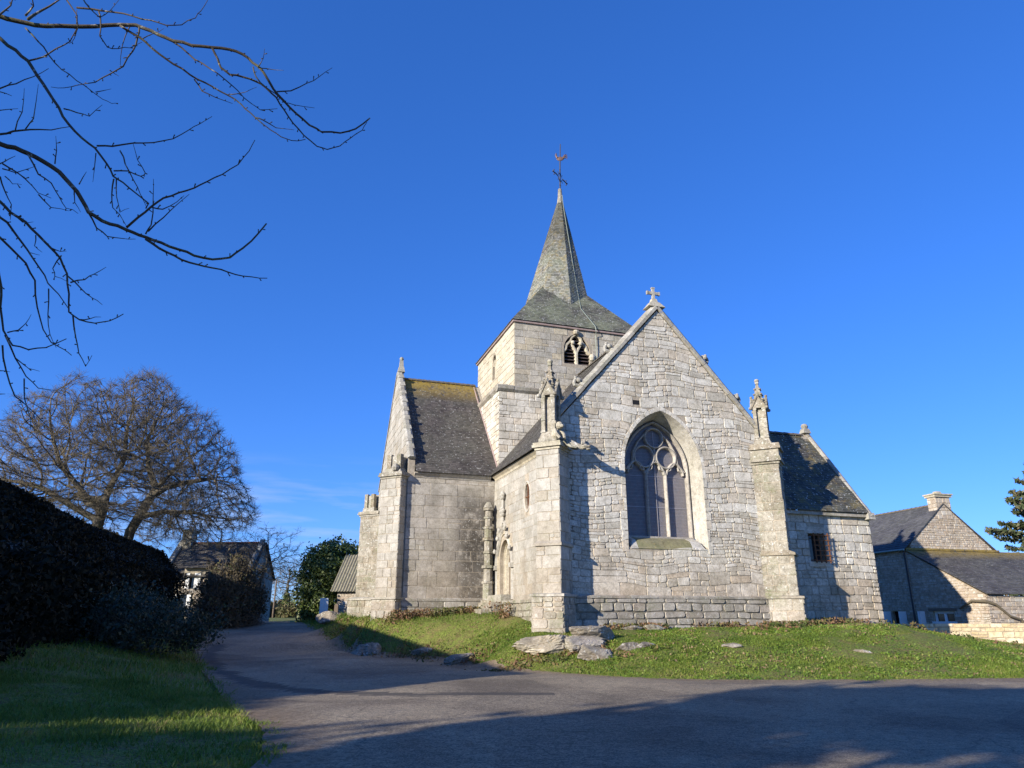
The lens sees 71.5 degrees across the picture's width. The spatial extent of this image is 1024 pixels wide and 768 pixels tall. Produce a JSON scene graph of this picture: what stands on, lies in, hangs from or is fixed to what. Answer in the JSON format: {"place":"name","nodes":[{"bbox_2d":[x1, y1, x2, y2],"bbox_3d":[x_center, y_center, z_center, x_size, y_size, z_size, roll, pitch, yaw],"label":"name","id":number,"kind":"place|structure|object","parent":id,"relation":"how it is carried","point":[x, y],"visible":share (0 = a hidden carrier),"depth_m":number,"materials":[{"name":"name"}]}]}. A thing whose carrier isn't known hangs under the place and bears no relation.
{"place":"outdoors","nodes":[
{"label":"outdoors","id":0,"kind":"place"},
{"bbox_2d":[0,612,1023,767],"bbox_3d":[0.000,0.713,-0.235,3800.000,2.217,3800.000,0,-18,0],"label":"ground","id":1,"kind":"structure","parent":0,"point":[917,638],"depth_m":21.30,"materials":[{"name":"green plant"}]},
{"bbox_2d":[0,479,145,662],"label":"hedge","id":2,"kind":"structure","parent":1,"relation":"on","point":[48,576],"depth_m":21.73,"materials":[{"name":"plant"}]},
{"bbox_2d":[0,366,192,534],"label":"bare oak","id":3,"kind":"object","parent":1,"relation":"on","point":[58,452],"visible":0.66,"depth_m":54.39,"materials":[{"name":"brown plant"}]},
{"bbox_2d":[73,517,190,606],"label":"hedge","id":4,"kind":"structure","parent":1,"relation":"on","point":[148,563],"depth_m":43.21,"materials":[{"name":"leaves"},{"name":"twig bark"}]},
{"bbox_2d":[56,574,230,658],"bbox_3d":[-13.505,8.285,25.373,5.959,3.125,5.780,-5,-19,15],"label":"bramble bush","id":5,"kind":"object","parent":1,"relation":"on","point":[140,619],"visible":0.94,"depth_m":24.58,"materials":[{"name":"green plant"}]},
{"bbox_2d":[102,593,192,633],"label":"hedge","id":6,"kind":"object","parent":1,"relation":"on","point":[173,610],"visible":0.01,"depth_m":41.58,"materials":[{"name":"green plant"}]},
{"bbox_2d":[37,364,262,552],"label":"bare oak","id":7,"kind":"object","parent":1,"relation":"on","point":[142,514],"visible":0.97,"depth_m":54.16,"materials":[{"name":"brown plant"}]},
{"bbox_2d":[0,0,369,429],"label":"tree","id":8,"kind":"object","parent":1,"relation":"on","point":[76,26],"visible":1,"depth_m":6.01,"materials":[{"name":"brown plant"}]},
{"bbox_2d":[169,530,275,621],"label":"stone house","id":9,"kind":"structure","parent":1,"relation":"on","point":[188,560],"depth_m":63.83,"materials":[{"name":"stone"}]},
{"bbox_2d":[179,577,194,610],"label":"window pane","id":10,"kind":"structure","parent":9,"relation":"in","point":[192,578],"depth_m":61.58,"materials":[{"name":"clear glass"}]},
{"bbox_2d":[186,548,273,628],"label":"thicket","id":11,"kind":"object","parent":1,"relation":"on","point":[235,596],"visible":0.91,"depth_m":46.62,"materials":[{"name":"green plant"}]},
{"bbox_2d":[222,522,305,589],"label":"bare tree","id":12,"kind":"object","parent":1,"relation":"on","point":[267,562],"visible":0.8,"depth_m":60.24,"materials":[{"name":"brown plant"}]},
{"bbox_2d":[272,579,276,617],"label":"utility pole","id":13,"kind":"object","parent":1,"relation":"on","point":[274,599],"visible":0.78,"depth_m":133.87,"materials":[{"name":"grey wood"}]},
{"bbox_2d":[273,600,298,615],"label":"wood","id":14,"kind":"object","parent":1,"relation":"on","point":[277,602],"depth_m":426.61,"materials":[{"name":"brown wood"}]},
{"bbox_2d":[272,559,300,603],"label":"bare tree","id":15,"kind":"object","parent":1,"relation":"on","point":[286,594],"visible":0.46,"depth_m":160.94,"materials":[{"name":"brown plant"}]},
{"bbox_2d":[270,598,302,617],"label":"hedge","id":16,"kind":"object","parent":1,"relation":"on","point":[284,610],"visible":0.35,"depth_m":129.24,"materials":[{"name":"green plant"}]},
{"bbox_2d":[285,534,358,621],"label":"ivy tree","id":17,"kind":"object","parent":1,"relation":"on","point":[318,573],"visible":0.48,"depth_m":58.74,"materials":[{"name":"green plant"}]},
{"bbox_2d":[319,598,328,613],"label":"sign board","id":18,"kind":"object","parent":1,"relation":"on","point":[323,604],"visible":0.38,"depth_m":52.50,"materials":[{"name":"white paint"}]},
{"bbox_2d":[315,611,341,624],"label":"rock","id":19,"kind":"object","parent":1,"relation":"on","point":[325,617],"visible":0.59,"depth_m":42.11,"materials":[{"name":"stone"}]},
{"bbox_2d":[334,604,338,611],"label":"wooden post","id":20,"kind":"object","parent":1,"relation":"on","point":[336,607],"visible":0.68,"depth_m":45.68,"materials":[{"name":"brown wood"}]},
{"bbox_2d":[330,555,357,612],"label":"shed","id":21,"kind":"structure","parent":1,"relation":"on","point":[344,585],"depth_m":54.34,"materials":[{"name":"stone"}]},
{"bbox_2d":[351,642,380,655],"bbox_3d":[-6.060,11.498,30.410,1.520,0.872,1.299,-1,-18,2],"label":"rock","id":22,"kind":"object","parent":1,"relation":"on","point":[368,648],"visible":0.44,"depth_m":30.03,"materials":[{"name":"stone"}]},
{"bbox_2d":[411,647,431,655],"bbox_3d":[-3.528,10.680,28.372,1.112,0.358,0.598,9,-24,-27],"label":"rock","id":23,"kind":"object","parent":1,"relation":"on","point":[417,651],"visible":0.62,"depth_m":28.12,"materials":[{"name":"stone"}]},
{"bbox_2d":[443,653,474,664],"bbox_3d":[-1.922,10.063,25.918,1.672,0.478,0.749,14,-23,-36],"label":"rock","id":24,"kind":"object","parent":1,"relation":"on","point":[450,659],"visible":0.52,"depth_m":25.52,"materials":[{"name":"stone"}]},
{"bbox_2d":[512,634,569,654],"bbox_3d":[1.168,8.798,23.944,2.399,0.714,1.185,1,-17,-6],"label":"rock","id":25,"kind":"object","parent":1,"relation":"on","point":[547,644],"visible":0.79,"depth_m":23.58,"materials":[{"name":"grey stone"}]},
{"bbox_2d":[565,635,605,652],"bbox_3d":[2.481,8.623,23.621,1.494,0.560,0.726,4,-14,-29],"label":"rock","id":26,"kind":"object","parent":1,"relation":"on","point":[574,643],"visible":0.71,"depth_m":23.43,"materials":[{"name":"stone"}]},
{"bbox_2d":[569,626,614,640],"bbox_3d":[2.853,8.662,24.488,1.060,0.661,2.166,-17,-24,41],"label":"rock","id":27,"kind":"object","parent":1,"relation":"on","point":[605,633],"visible":0.6,"depth_m":23.95,"materials":[{"name":"stone"}]},
{"bbox_2d":[577,644,613,660],"bbox_3d":[2.778,8.675,22.781,1.620,0.539,0.852,11,-19,-15],"label":"rock","id":28,"kind":"object","parent":1,"relation":"on","point":[587,652],"visible":0.72,"depth_m":22.45,"materials":[{"name":"stone"}]},
{"bbox_2d":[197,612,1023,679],"bbox_3d":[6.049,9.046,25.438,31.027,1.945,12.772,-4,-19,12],"label":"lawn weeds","id":29,"kind":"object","parent":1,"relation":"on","point":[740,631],"visible":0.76,"depth_m":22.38,"materials":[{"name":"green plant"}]},
{"bbox_2d":[346,144,884,632],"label":"church","id":30,"kind":"structure","parent":1,"relation":"on","point":[578,456],"depth_m":31.18,"materials":[{"name":"stone"}]},
{"bbox_2d":[472,491,513,613],"bbox_3d":[-0.705,8.027,33.389,1.960,6.017,2.840,6,-19,-17],"label":"doorway","id":31,"kind":"structure","parent":30,"relation":"in","point":[508,553],"depth_m":33.66,"materials":[{"name":"beige stone"}]},
{"bbox_2d":[491,352,496,382],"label":"belfry window","id":32,"kind":"structure","parent":30,"relation":"in","point":[494,363],"depth_m":42.98,"materials":[{"name":"beige stone"}]},
{"bbox_2d":[523,481,530,511],"bbox_3d":[0.734,4.941,31.244,0.200,1.450,0.970,6,-19,-17],"label":"oval window","id":33,"kind":"structure","parent":30,"relation":"in","point":[528,497],"depth_m":31.26,"materials":[{"name":"stone"}]},
{"bbox_2d":[564,330,594,365],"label":"belfry window","id":34,"kind":"structure","parent":30,"relation":"in","point":[575,351],"depth_m":40.66,"materials":[{"name":"beige stone"}]},
{"bbox_2d":[619,406,712,553],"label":"gothic window","id":35,"kind":"structure","parent":30,"relation":"in","point":[662,468],"depth_m":29.93,"materials":[{"name":"stone"}]},
{"bbox_2d":[808,533,832,562],"bbox_3d":[13.648,7.353,31.854,0.930,1.340,0.745,6,-19,-17],"label":"barred window","id":36,"kind":"structure","parent":30,"relation":"in","point":[815,548],"depth_m":31.68,"materials":[{"name":"black metal"}]},
{"bbox_2d":[615,642,638,650],"bbox_3d":[3.827,8.608,23.210,0.956,0.381,0.454,6,-27,-10],"label":"rock","id":37,"kind":"object","parent":1,"relation":"on","point":[627,646],"visible":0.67,"depth_m":23.06,"materials":[{"name":"stone"}]},
{"bbox_2d":[621,625,641,629],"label":"rock","id":38,"kind":"object","parent":1,"relation":"on","point":[633,627],"visible":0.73,"depth_m":26.05,"materials":[{"name":"stone"}]},
{"bbox_2d":[637,642,654,647],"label":"rock","id":39,"kind":"object","parent":1,"relation":"on","point":[642,644],"visible":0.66,"depth_m":23.21,"materials":[{"name":"stone"}]},
{"bbox_2d":[642,624,665,630],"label":"rock","id":40,"kind":"object","parent":1,"relation":"on","point":[653,627],"visible":0.66,"depth_m":26.27,"materials":[{"name":"stone"}]},
{"bbox_2d":[322,599,1023,671],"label":"weeds","id":41,"kind":"object","parent":1,"relation":"on","point":[406,613],"depth_m":27.58,"materials":[{"name":"green plant"}]},
{"bbox_2d":[721,643,741,647],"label":"rock","id":42,"kind":"object","parent":1,"relation":"on","point":[734,645],"visible":0.84,"depth_m":22.81,"materials":[{"name":"stone"}]},
{"bbox_2d":[853,649,871,652],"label":"rock","id":43,"kind":"object","parent":1,"relation":"on","point":[861,650],"visible":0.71,"depth_m":22.20,"materials":[{"name":"stone"}]},
{"bbox_2d":[869,491,1023,623],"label":"stone house","id":44,"kind":"structure","parent":1,"relation":"on","point":[938,560],"depth_m":43.61,"materials":[{"name":"stone"}]},
{"bbox_2d":[895,612,907,623],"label":"doorway","id":45,"kind":"structure","parent":44,"relation":"in","point":[896,613],"depth_m":44.45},
{"bbox_2d":[932,611,957,623],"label":"window","id":46,"kind":"structure","parent":44,"relation":"in","point":[942,617],"depth_m":40.95,"materials":[{"name":"white paint"}]},
{"bbox_2d":[959,599,1023,622],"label":"climbing vine","id":47,"kind":"object","parent":44,"relation":"attached to","point":[992,603],"visible":1,"depth_m":38.30,"materials":[{"name":"brown plant"}]},
{"bbox_2d":[890,623,1023,643],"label":"garden wall","id":48,"kind":"structure","parent":1,"relation":"on","point":[1007,632],"depth_m":36.81,"materials":[{"name":"stone"}]},
{"bbox_2d":[984,464,1023,595],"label":"conifer","id":49,"kind":"object","parent":1,"relation":"on","point":[1017,502],"visible":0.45,"depth_m":60.11,"materials":[{"name":"green plant"}]},
{"bbox_2d":[0,0,1023,604],"label":"sky","id":50,"kind":"structure","parent":0,"point":[824,199],"materials":[{"name":"blue"}]},
{"bbox_2d":[195,621,1023,767],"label":"road","id":51,"kind":"structure","parent":0,"point":[327,703],"depth_m":11.97,"materials":[{"name":"grey asphalt"}]}
]}

